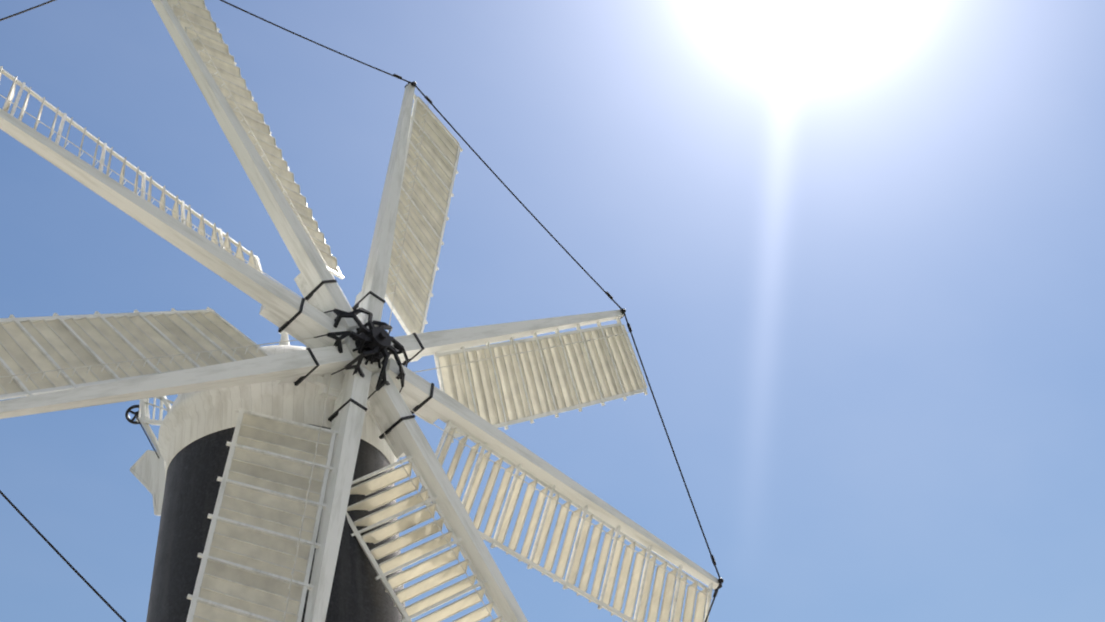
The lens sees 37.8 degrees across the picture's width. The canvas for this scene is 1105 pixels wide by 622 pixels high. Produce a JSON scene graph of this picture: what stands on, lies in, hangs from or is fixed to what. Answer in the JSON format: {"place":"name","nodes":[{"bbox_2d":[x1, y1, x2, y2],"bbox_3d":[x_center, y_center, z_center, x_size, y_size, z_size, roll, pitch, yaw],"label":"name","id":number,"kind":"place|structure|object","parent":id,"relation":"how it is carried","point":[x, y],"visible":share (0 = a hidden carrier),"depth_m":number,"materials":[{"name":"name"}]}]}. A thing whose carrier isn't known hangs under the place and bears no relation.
{"place":"outdoors","nodes":[
{"label":"outdoors","id":0,"kind":"place"},
{"bbox_2d":[0,0,1104,621],"label":"sky","id":1,"kind":"structure","parent":0,"point":[852,252],"materials":[{"name":"blue"}]},
{"label":"yard gravel","id":2,"kind":"object","parent":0,"visible":0},
{"bbox_2d":[146,424,404,621],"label":"tower","id":3,"kind":"structure","parent":2,"relation":"on","point":[195,470],"depth_m":31.33,"materials":[{"name":"paint"}]},
{"bbox_2d":[158,330,397,480],"bbox_3d":[-5.910,1.697,35.430,5.180,4.560,5.180,25,-45,-37],"label":"windmill cap","id":4,"kind":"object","parent":3,"relation":"on","point":[190,417],"depth_m":32.63,"materials":[{"name":"white paint"}]},
{"bbox_2d":[125,394,178,515],"bbox_3d":[-8.879,2.311,38.680,1.454,7.136,5.334,25,-45,-37],"label":"fan stage","id":5,"kind":"object","parent":4,"relation":"attached to","point":[147,469],"visible":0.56,"depth_m":37.66,"materials":[{"name":"paint"}]},
{"bbox_2d":[304,312,370,412],"bbox_3d":[-4.314,1.244,33.746,2.500,1.945,0.852,25,-45,-37],"label":"cap front","id":6,"kind":"object","parent":4,"relation":"attached to","point":[335,385],"visible":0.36,"depth_m":32.75,"materials":[{"name":"paint"}]},
{"bbox_2d":[0,0,723,621],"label":"cross and spider","id":7,"kind":"object","parent":4,"relation":"attached to","point":[378,340],"visible":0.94,"depth_m":33.20,"materials":[{"name":"black metal"}]},
{"bbox_2d":[0,66,362,345],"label":"sail","id":8,"kind":"object","parent":7,"relation":"attached to","point":[251,279],"visible":1,"depth_m":31.90,"materials":[{"name":"white paint"}]},
{"bbox_2d":[0,307,364,418],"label":"sail","id":9,"kind":"object","parent":7,"relation":"attached to","point":[55,362],"visible":1,"depth_m":29.16,"materials":[{"name":"white paint"}]},
{"bbox_2d":[151,0,372,330],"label":"sail","id":10,"kind":"object","parent":7,"relation":"attached to","point":[196,36],"visible":0.96,"depth_m":35.44,"materials":[{"name":"white paint"}]},
{"bbox_2d":[186,350,375,621],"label":"sail","id":11,"kind":"object","parent":7,"relation":"attached to","point":[281,480],"visible":1,"depth_m":29.47,"materials":[{"name":"white paint"}]},
{"bbox_2d":[351,81,462,334],"bbox_3d":[-3.204,-1.948,38.216,2.391,10.138,1.546,35,-58,-24],"label":"sail","id":12,"kind":"object","parent":7,"relation":"attached to","point":[402,268],"visible":0.92,"depth_m":38.45,"materials":[{"name":"white paint"}]},
{"bbox_2d":[346,356,527,621],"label":"sail","id":13,"kind":"object","parent":7,"relation":"attached to","point":[424,464],"visible":0.92,"depth_m":32.04,"materials":[{"name":"white paint"}]},
{"bbox_2d":[388,309,647,442],"bbox_3d":[-0.604,1.396,37.907,1.546,2.391,10.138,-40,-17,29],"label":"sail","id":14,"kind":"object","parent":7,"relation":"attached to","point":[505,384],"visible":0.96,"depth_m":38.24,"materials":[{"name":"white paint"}]},
{"bbox_2d":[380,351,721,621],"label":"sail","id":15,"kind":"object","parent":7,"relation":"attached to","point":[448,410],"visible":0.88,"depth_m":35.36,"materials":[{"name":"white paint"}]}
]}

